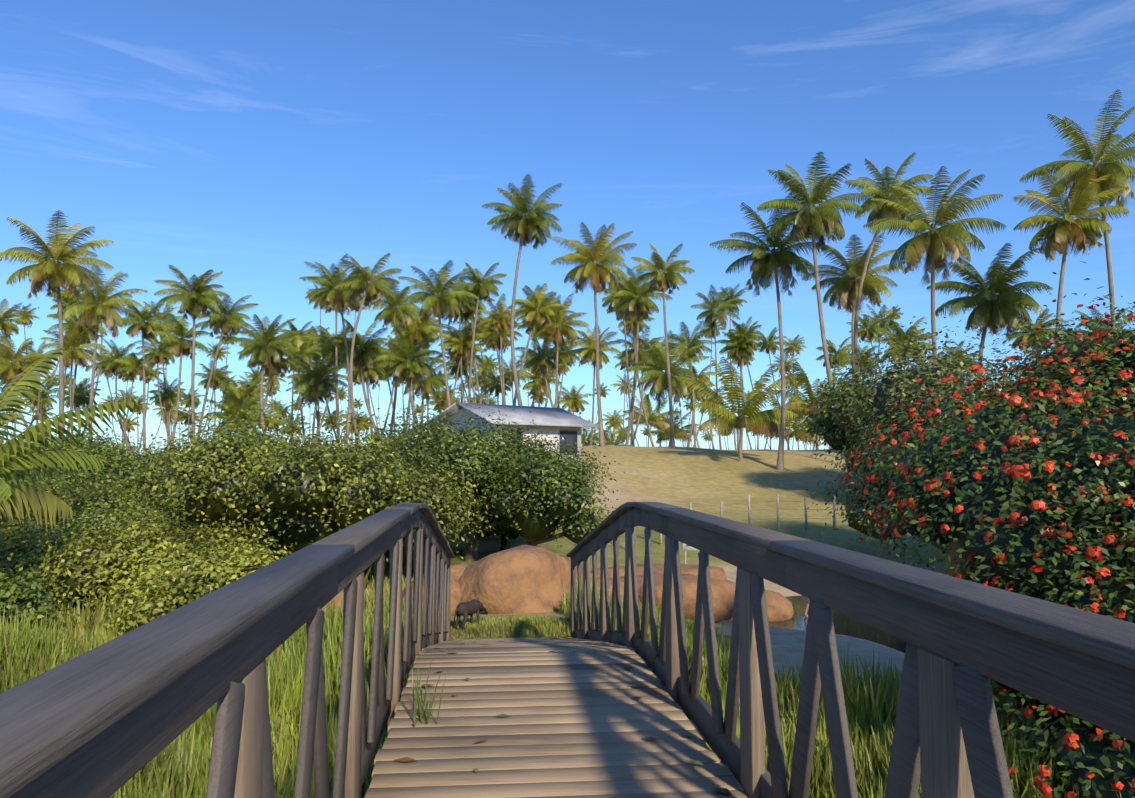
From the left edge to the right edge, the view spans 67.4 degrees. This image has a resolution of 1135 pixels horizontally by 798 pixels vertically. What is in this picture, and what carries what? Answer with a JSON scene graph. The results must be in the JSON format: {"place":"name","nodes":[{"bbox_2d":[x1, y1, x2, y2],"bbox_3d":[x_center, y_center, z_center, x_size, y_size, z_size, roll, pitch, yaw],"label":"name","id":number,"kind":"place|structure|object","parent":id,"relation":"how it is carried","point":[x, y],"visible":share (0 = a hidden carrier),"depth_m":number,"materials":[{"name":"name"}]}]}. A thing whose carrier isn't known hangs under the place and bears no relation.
{"place":"outdoors","nodes":[
{"label":"outdoors","id":0,"kind":"place"},
{"bbox_2d":[147,445,948,710],"bbox_3d":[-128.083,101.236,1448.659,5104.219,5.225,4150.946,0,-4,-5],"label":"ground","id":1,"kind":"structure","parent":0,"point":[705,479],"depth_m":40.23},
{"bbox_2d":[0,346,138,529],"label":"palm","id":2,"kind":"object","parent":1,"relation":"on","point":[20,496],"visible":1,"depth_m":15.70,"materials":[{"name":"green plant"}]},
{"bbox_2d":[454,599,487,629],"bbox_3d":[-1.432,3.216,12.730,0.208,0.417,0.870,-2,-5,31],"label":"pig","id":3,"kind":"object","parent":1,"relation":"on","point":[465,610],"visible":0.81,"depth_m":12.58},
{"bbox_2d":[440,408,580,463],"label":"house walls","id":4,"kind":"structure","parent":1,"relation":"on","point":[553,431],"depth_m":41.34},
{"bbox_2d":[427,402,599,427],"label":"house roof","id":5,"kind":"structure","parent":4,"relation":"on","point":[545,416],"depth_m":41.58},
{"bbox_2d":[503,429,576,452],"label":"house windows","id":6,"kind":"structure","parent":4,"relation":"in","point":[571,437],"depth_m":42.26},
{"bbox_2d":[0,171,1115,486],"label":"palm trunks","id":7,"kind":"object","parent":1,"relation":"on","point":[596,381],"visible":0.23,"depth_m":71.98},
{"bbox_2d":[0,299,28,337],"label":"palm","id":8,"kind":"object","parent":7,"relation":"on","point":[7,327],"visible":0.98,"depth_m":97.90,"materials":[{"name":"green plant"}]},
{"bbox_2d":[7,304,39,327],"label":"palm","id":9,"kind":"object","parent":7,"relation":"on","point":[26,315],"visible":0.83,"depth_m":174.88,"materials":[{"name":"green plant"}]},
{"bbox_2d":[0,332,49,386],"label":"palm","id":10,"kind":"object","parent":7,"relation":"on","point":[13,368],"visible":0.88,"depth_m":71.51,"materials":[{"name":"green plant"}]},
{"bbox_2d":[17,379,58,412],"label":"palm","id":11,"kind":"object","parent":7,"relation":"on","point":[45,398],"visible":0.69,"depth_m":135.38,"materials":[{"name":"green plant"}]},
{"bbox_2d":[0,210,113,298],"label":"palm","id":12,"kind":"object","parent":7,"relation":"on","point":[66,274],"visible":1,"depth_m":47.44,"materials":[{"name":"green plant"}]},
{"bbox_2d":[41,321,105,371],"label":"palm","id":13,"kind":"object","parent":7,"relation":"on","point":[80,357],"visible":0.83,"depth_m":90.95,"materials":[{"name":"green plant"}]},
{"bbox_2d":[53,378,100,409],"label":"palm","id":14,"kind":"object","parent":7,"relation":"on","point":[81,394],"visible":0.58,"depth_m":103.65,"materials":[{"name":"green plant"}]},
{"bbox_2d":[47,301,106,344],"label":"palm","id":15,"kind":"object","parent":7,"relation":"on","point":[74,318],"visible":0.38,"depth_m":91.99,"materials":[{"name":"green plant"}]},
{"bbox_2d":[50,264,147,338],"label":"palm","id":16,"kind":"object","parent":7,"relation":"on","point":[92,307],"visible":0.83,"depth_m":69.58,"materials":[{"name":"green plant"}]},
{"bbox_2d":[88,337,141,379],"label":"palm","id":17,"kind":"object","parent":7,"relation":"on","point":[110,364],"visible":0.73,"depth_m":106.97,"materials":[{"name":"green plant"}]},
{"bbox_2d":[114,352,153,377],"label":"palm","id":18,"kind":"object","parent":7,"relation":"on","point":[133,368],"visible":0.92,"depth_m":105.51,"materials":[{"name":"green plant"}]},
{"bbox_2d":[114,297,174,340],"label":"palm","id":19,"kind":"object","parent":7,"relation":"on","point":[135,327],"visible":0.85,"depth_m":77.27,"materials":[{"name":"green plant"}]},
{"bbox_2d":[136,337,174,367],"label":"palm","id":20,"kind":"object","parent":7,"relation":"on","point":[161,354],"visible":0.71,"depth_m":118.09,"materials":[{"name":"green plant"}]},
{"bbox_2d":[127,301,190,338],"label":"palm","id":21,"kind":"object","parent":7,"relation":"on","point":[166,323],"visible":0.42,"depth_m":126.41,"materials":[{"name":"green plant"}]},
{"bbox_2d":[148,376,185,407],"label":"palm","id":22,"kind":"object","parent":7,"relation":"on","point":[170,397],"visible":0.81,"depth_m":126.36,"materials":[{"name":"green plant"}]},
{"bbox_2d":[154,316,209,359],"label":"palm","id":23,"kind":"object","parent":7,"relation":"on","point":[173,342],"visible":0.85,"depth_m":84.87,"materials":[{"name":"green plant"}]},
{"bbox_2d":[154,265,228,319],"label":"palm","id":24,"kind":"object","parent":7,"relation":"on","point":[197,295],"visible":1,"depth_m":61.99,"materials":[{"name":"green plant"}]},
{"bbox_2d":[195,360,233,390],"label":"palm","id":25,"kind":"object","parent":7,"relation":"on","point":[218,381],"visible":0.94,"depth_m":119.97,"materials":[{"name":"green plant"}]},
{"bbox_2d":[195,294,258,336],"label":"palm","id":26,"kind":"object","parent":7,"relation":"on","point":[231,316],"visible":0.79,"depth_m":80.17,"materials":[{"name":"green plant"}]},
{"bbox_2d":[203,390,270,434],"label":"palm","id":27,"kind":"object","parent":7,"relation":"on","point":[232,404],"visible":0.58,"depth_m":89.02,"materials":[{"name":"green plant"}]},
{"bbox_2d":[219,384,265,420],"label":"palm","id":28,"kind":"object","parent":7,"relation":"on","point":[244,396],"visible":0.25,"depth_m":95.00,"materials":[{"name":"green plant"}]},
{"bbox_2d":[225,314,301,371],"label":"palm","id":29,"kind":"object","parent":7,"relation":"on","point":[265,352],"visible":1,"depth_m":71.03,"materials":[{"name":"green plant"}]},
{"bbox_2d":[237,331,300,378],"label":"palm","id":30,"kind":"object","parent":7,"relation":"on","point":[285,366],"visible":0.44,"depth_m":73.78,"materials":[{"name":"green plant"}]},
{"bbox_2d":[275,412,309,437],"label":"palm","id":31,"kind":"object","parent":7,"relation":"on","point":[295,421],"visible":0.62,"depth_m":146.42,"materials":[{"name":"green plant"}]},
{"bbox_2d":[282,334,322,372],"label":"palm","id":32,"kind":"object","parent":7,"relation":"on","point":[302,356],"visible":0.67,"depth_m":85.32,"materials":[{"name":"green plant"}]},
{"bbox_2d":[285,374,333,406],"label":"palm","id":33,"kind":"object","parent":7,"relation":"on","point":[307,398],"visible":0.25,"depth_m":104.13,"materials":[{"name":"green plant"}]},
{"bbox_2d":[286,353,347,401],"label":"palm","id":34,"kind":"object","parent":7,"relation":"on","point":[313,382],"visible":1,"depth_m":78.79,"materials":[{"name":"green plant"}]},
{"bbox_2d":[303,325,363,373],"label":"palm","id":35,"kind":"object","parent":7,"relation":"on","point":[327,348],"visible":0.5,"depth_m":95.50,"materials":[{"name":"green plant"}]},
{"bbox_2d":[299,253,368,312],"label":"palm","id":36,"kind":"object","parent":7,"relation":"on","point":[330,293],"visible":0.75,"depth_m":69.45,"materials":[{"name":"green plant"}]},
{"bbox_2d":[330,319,387,372],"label":"palm","id":37,"kind":"object","parent":7,"relation":"on","point":[369,346],"visible":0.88,"depth_m":71.22,"materials":[{"name":"green plant"}]},
{"bbox_2d":[334,253,401,308],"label":"palm","id":38,"kind":"object","parent":7,"relation":"on","point":[375,287],"visible":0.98,"depth_m":64.59,"materials":[{"name":"green plant"}]},
{"bbox_2d":[341,344,394,390],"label":"palm","id":39,"kind":"object","parent":7,"relation":"on","point":[371,375],"visible":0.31,"depth_m":98.22,"materials":[{"name":"green plant"}]},
{"bbox_2d":[363,281,423,328],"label":"palm","id":40,"kind":"object","parent":7,"relation":"on","point":[391,312],"visible":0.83,"depth_m":77.11,"materials":[{"name":"green plant"}]},
{"bbox_2d":[371,327,447,388],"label":"palm","id":41,"kind":"object","parent":7,"relation":"on","point":[414,364],"visible":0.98,"depth_m":69.44,"materials":[{"name":"green plant"}]},
{"bbox_2d":[390,303,442,346],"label":"palm","id":42,"kind":"object","parent":7,"relation":"on","point":[419,331],"visible":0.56,"depth_m":84.68,"materials":[{"name":"green plant"}]},
{"bbox_2d":[392,346,458,404],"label":"palm","id":43,"kind":"object","parent":7,"relation":"on","point":[423,391],"visible":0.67,"depth_m":89.40,"materials":[{"name":"green plant"}]},
{"bbox_2d":[397,260,477,326],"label":"palm","id":44,"kind":"object","parent":7,"relation":"on","point":[447,301],"visible":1,"depth_m":66.46,"materials":[{"name":"green plant"}]},
{"bbox_2d":[438,323,485,361],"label":"palm","id":45,"kind":"object","parent":7,"relation":"on","point":[458,348],"visible":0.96,"depth_m":90.41,"materials":[{"name":"green plant"}]},
{"bbox_2d":[454,262,506,303],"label":"palm","id":46,"kind":"object","parent":7,"relation":"on","point":[485,285],"visible":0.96,"depth_m":86.01,"materials":[{"name":"green plant"}]},
{"bbox_2d":[479,367,510,396],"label":"palm","id":47,"kind":"object","parent":7,"relation":"on","point":[493,385],"visible":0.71,"depth_m":135.64,"materials":[{"name":"green plant"}]},
{"bbox_2d":[474,293,523,332],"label":"palm","id":48,"kind":"object","parent":7,"relation":"on","point":[503,320],"visible":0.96,"depth_m":96.63,"materials":[{"name":"green plant"}]},
{"bbox_2d":[478,314,521,350],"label":"palm","id":49,"kind":"object","parent":7,"relation":"on","point":[493,337],"visible":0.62,"depth_m":103.66,"materials":[{"name":"green plant"}]},
{"bbox_2d":[491,355,531,388],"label":"palm","id":50,"kind":"object","parent":7,"relation":"on","point":[508,375],"visible":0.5,"depth_m":113.99,"materials":[{"name":"green plant"}]},
{"bbox_2d":[482,174,562,249],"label":"palm","id":51,"kind":"object","parent":7,"relation":"on","point":[533,220],"visible":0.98,"depth_m":56.52,"materials":[{"name":"green plant"}]},
{"bbox_2d":[514,283,565,329],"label":"palm","id":52,"kind":"object","parent":7,"relation":"on","point":[544,316],"visible":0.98,"depth_m":71.71,"materials":[{"name":"green plant"}]},
{"bbox_2d":[517,356,562,400],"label":"palm","id":53,"kind":"object","parent":7,"relation":"on","point":[537,384],"visible":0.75,"depth_m":87.31,"materials":[{"name":"green plant"}]},
{"bbox_2d":[514,332,570,377],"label":"palm","id":54,"kind":"object","parent":7,"relation":"on","point":[542,365],"visible":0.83,"depth_m":78.71,"materials":[{"name":"green plant"}]},
{"bbox_2d":[521,293,588,350],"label":"palm","id":55,"kind":"object","parent":7,"relation":"on","point":[565,330],"visible":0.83,"depth_m":75.43,"materials":[{"name":"green plant"}]},
{"bbox_2d":[557,385,592,414],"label":"palm","id":56,"kind":"object","parent":7,"relation":"on","point":[575,404],"visible":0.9,"depth_m":130.19,"materials":[{"name":"green plant"}]},
{"bbox_2d":[550,222,636,295],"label":"palm","id":57,"kind":"object","parent":7,"relation":"on","point":[594,268],"visible":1,"depth_m":57.52,"materials":[{"name":"green plant"}]},
{"bbox_2d":[570,326,621,369],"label":"palm","id":58,"kind":"object","parent":7,"relation":"on","point":[587,351],"visible":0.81,"depth_m":100.90,"materials":[{"name":"green plant"}]},
{"bbox_2d":[600,272,639,317],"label":"palm","id":59,"kind":"object","parent":7,"relation":"on","point":[612,304],"visible":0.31,"depth_m":84.34,"materials":[{"name":"green plant"}]},
{"bbox_2d":[614,309,654,335],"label":"palm","id":60,"kind":"object","parent":7,"relation":"on","point":[630,325],"visible":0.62,"depth_m":99.93,"materials":[{"name":"green plant"}]},
{"bbox_2d":[601,266,672,322],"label":"palm","id":61,"kind":"object","parent":7,"relation":"on","point":[637,296],"visible":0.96,"depth_m":76.27,"materials":[{"name":"green plant"}]},
{"bbox_2d":[615,326,665,366],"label":"palm","id":62,"kind":"object","parent":7,"relation":"on","point":[643,353],"visible":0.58,"depth_m":102.20,"materials":[{"name":"green plant"}]},
{"bbox_2d":[623,391,679,430],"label":"palm","id":63,"kind":"object","parent":7,"relation":"on","point":[657,421],"visible":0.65,"depth_m":105.44,"materials":[{"name":"green plant"}]},
{"bbox_2d":[631,243,694,294],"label":"palm","id":64,"kind":"object","parent":7,"relation":"on","point":[661,280],"visible":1,"depth_m":66.21,"materials":[{"name":"green plant"}]},
{"bbox_2d":[624,330,709,406],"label":"palm","id":65,"kind":"object","parent":7,"relation":"on","point":[656,377],"visible":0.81,"depth_m":73.96,"materials":[{"name":"green plant"}]},
{"bbox_2d":[662,321,714,362],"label":"palm","id":66,"kind":"object","parent":7,"relation":"on","point":[683,337],"visible":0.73,"depth_m":83.91,"materials":[{"name":"green plant"}]},
{"bbox_2d":[678,362,716,393],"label":"palm","id":67,"kind":"object","parent":7,"relation":"on","point":[704,377],"visible":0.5,"depth_m":102.07,"materials":[{"name":"green plant"}]},
{"bbox_2d":[690,284,741,329],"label":"palm","id":68,"kind":"object","parent":7,"relation":"on","point":[718,314],"visible":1,"depth_m":110.10,"materials":[{"name":"green plant"}]},
{"bbox_2d":[710,283,747,314],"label":"palm","id":69,"kind":"object","parent":7,"relation":"on","point":[731,294],"visible":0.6,"depth_m":159.15,"materials":[{"name":"green plant"}]},
{"bbox_2d":[677,356,797,439],"bbox_3d":[10.488,-0.008,51.790,6.843,5.262,6.878,1,-4,-8],"label":"palm","id":70,"kind":"object","parent":7,"relation":"attached to","point":[728,421],"visible":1,"depth_m":51.33,"materials":[{"name":"green plant"}]},
{"bbox_2d":[715,324,759,362],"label":"palm","id":71,"kind":"object","parent":7,"relation":"on","point":[735,352],"visible":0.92,"depth_m":102.27,"materials":[{"name":"green plant"}]},
{"bbox_2d":[724,316,761,349],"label":"palm","id":72,"kind":"object","parent":7,"relation":"on","point":[752,336],"visible":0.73,"depth_m":102.16,"materials":[{"name":"green plant"}]},
{"bbox_2d":[709,193,831,296],"bbox_3d":[12.519,-8.883,51.108,7.442,5.569,6.758,-1,-9,41],"label":"palm","id":73,"kind":"object","parent":7,"relation":"on","point":[763,261],"visible":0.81,"depth_m":50.33,"materials":[{"name":"green plant"}]},
{"bbox_2d":[756,327,786,354],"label":"palm","id":74,"kind":"object","parent":7,"relation":"on","point":[769,342],"visible":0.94,"depth_m":145.66,"materials":[{"name":"green plant"}]},
{"bbox_2d":[767,352,798,376],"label":"palm","id":75,"kind":"object","parent":7,"relation":"on","point":[788,367],"visible":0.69,"depth_m":168.80,"materials":[{"name":"green plant"}]},
{"bbox_2d":[783,334,805,358],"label":"palm","id":76,"kind":"object","parent":7,"relation":"on","point":[794,345],"visible":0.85,"depth_m":197.33,"materials":[{"name":"green plant"}]},
{"bbox_2d":[768,358,850,420],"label":"palm","id":77,"kind":"object","parent":7,"relation":"attached to","point":[801,405],"visible":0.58,"depth_m":66.12,"materials":[{"name":"green plant"}]},
{"bbox_2d":[757,152,872,251],"bbox_3d":[13.528,-10.833,47.540,6.353,5.236,5.594,4,-5,-44],"label":"palm","id":78,"kind":"object","parent":7,"relation":"on","point":[827,218],"visible":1,"depth_m":46.66,"materials":[{"name":"green plant"}]},
{"bbox_2d":[816,336,851,367],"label":"palm","id":79,"kind":"object","parent":7,"relation":"on","point":[831,349],"visible":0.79,"depth_m":114.58,"materials":[{"name":"green plant"}]},
{"bbox_2d":[802,233,905,315],"bbox_3d":[19.405,-8.175,57.872,6.755,5.382,6.584,-3,-3,41],"label":"palm","id":80,"kind":"object","parent":7,"relation":"on","point":[845,285],"visible":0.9,"depth_m":57.16,"materials":[{"name":"green plant"}]},
{"bbox_2d":[843,344,878,372],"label":"palm","id":81,"kind":"object","parent":7,"relation":"on","point":[868,352],"visible":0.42,"depth_m":121.65,"materials":[{"name":"green plant"}]},
{"bbox_2d":[846,314,885,342],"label":"palm","id":82,"kind":"object","parent":7,"relation":"on","point":[870,328],"visible":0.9,"depth_m":121.72,"materials":[{"name":"green plant"}]},
{"bbox_2d":[858,304,899,338],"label":"palm","id":83,"kind":"object","parent":7,"relation":"on","point":[884,325],"visible":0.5,"depth_m":136.64,"materials":[{"name":"green plant"}]},
{"bbox_2d":[845,152,934,229],"bbox_3d":[19.803,-12.578,52.426,5.163,4.644,5.257,-6,1,16],"label":"palm","id":84,"kind":"object","parent":7,"relation":"on","point":[871,190],"visible":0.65,"depth_m":51.79,"materials":[{"name":"green plant"}]},
{"bbox_2d":[864,316,931,366],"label":"palm","id":85,"kind":"object","parent":7,"relation":"on","point":[898,335],"visible":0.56,"depth_m":72.11,"materials":[{"name":"green plant"}]},
{"bbox_2d":[862,166,1005,286],"bbox_3d":[19.003,-9.016,44.645,6.822,5.913,6.624,0,-10,-10],"label":"palm","id":86,"kind":"object","parent":7,"relation":"on","point":[944,240],"visible":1,"depth_m":44.07,"materials":[{"name":"green plant"}]},
{"bbox_2d":[926,243,1052,338],"bbox_3d":[23.590,-5.662,46.817,5.737,5.037,6.050,0,-4,-35],"label":"palm","id":87,"kind":"object","parent":7,"relation":"on","point":[986,296],"visible":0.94,"depth_m":46.17,"materials":[{"name":"green plant"}]},
{"bbox_2d":[1006,308,1068,353],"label":"palm","id":88,"kind":"object","parent":7,"relation":"on","point":[1022,334],"visible":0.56,"depth_m":89.43,"materials":[{"name":"green plant"}]},
{"bbox_2d":[1012,168,1129,260],"bbox_3d":[24.805,-8.931,42.309,5.337,4.543,5.070,-4,-5,43],"label":"palm","id":89,"kind":"object","parent":7,"relation":"on","point":[1082,231],"visible":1,"depth_m":41.74,"materials":[{"name":"green plant"}]},
{"bbox_2d":[1020,89,1134,210],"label":"palm","id":90,"kind":"object","parent":7,"relation":"on","point":[1117,170],"visible":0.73,"depth_m":42.73,"materials":[{"name":"green plant"}]},
{"bbox_2d":[1062,307,1134,341],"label":"palm","id":91,"kind":"object","parent":7,"relation":"on","point":[1094,311],"visible":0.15,"depth_m":95.92,"materials":[{"name":"green plant"}]},
{"bbox_2d":[322,545,793,646],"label":"boulders","id":92,"kind":"object","parent":1,"relation":"on","point":[525,579],"visible":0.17,"depth_m":15.67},
{"bbox_2d":[0,563,1120,797],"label":"tall grass","id":93,"kind":"structure","parent":1,"relation":"on","point":[178,767],"depth_m":10.05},
{"bbox_2d":[0,316,1121,630],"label":"bushes","id":94,"kind":"object","parent":1,"relation":"on","point":[254,496],"depth_m":19.03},
{"bbox_2d":[592,424,630,445],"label":"palm","id":95,"kind":"object","parent":1,"relation":"on","point":[611,439],"visible":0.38,"depth_m":124.99,"materials":[{"name":"green plant"}]},
{"bbox_2d":[646,407,698,444],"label":"palm","id":96,"kind":"object","parent":1,"relation":"on","point":[679,433],"visible":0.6,"depth_m":113.92,"materials":[{"name":"green plant"}]},
{"bbox_2d":[594,494,835,544],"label":"fence posts","id":97,"kind":"object","parent":1,"relation":"on","point":[778,524],"visible":0.12,"depth_m":32.35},
{"bbox_2d":[750,393,824,446],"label":"tree","id":98,"kind":"object","parent":1,"relation":"on","point":[794,426],"visible":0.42,"depth_m":78.06,"materials":[{"name":"green plant"}]},
{"bbox_2d":[804,261,1134,797],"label":"flower bush","id":99,"kind":"object","parent":1,"relation":"on","point":[993,492],"depth_m":8.42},
{"bbox_2d":[364,637,747,797],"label":"bridge deck","id":100,"kind":"structure","parent":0,"point":[571,726],"depth_m":4.17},
{"bbox_2d":[234,527,974,797],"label":"railing posts","id":101,"kind":"object","parent":100,"relation":"attached to","point":[944,768],"visible":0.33,"depth_m":3.29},
{"bbox_2d":[0,502,1134,797],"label":"bridge rails","id":102,"kind":"object","parent":101,"relation":"attached to","point":[110,718],"visible":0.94,"depth_m":2.10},
{"bbox_2d":[0,0,1134,456],"label":"sky","id":103,"kind":"structure","parent":0,"point":[250,141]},
{"bbox_2d":[768,595,995,684],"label":"water","id":104,"kind":"structure","parent":0,"point":[844,624],"depth_m":18.45,"materials":[{"name":"grey liquid"}]},
{"bbox_3d":[0.160,2.923,0.953,1.780,2.948,20.440,0,-4,-5],"label":"bridge","id":105,"kind":"object","parent":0,"visible":0},
{"bbox_2d":[406,656,446,723],"bbox_3d":[-0.743,1.474,4.359,0.186,0.336,0.332,2,-4,-26],"label":"deck weed","id":106,"kind":"object","parent":105,"relation":"on","point":[419,702],"visible":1,"depth_m":4.33,"materials":[{"name":"green plant"}]},
{"bbox_2d":[394,636,731,793],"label":"deck litter","id":107,"kind":"object","parent":105,"relation":"on","point":[723,790],"visible":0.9,"depth_m":4.38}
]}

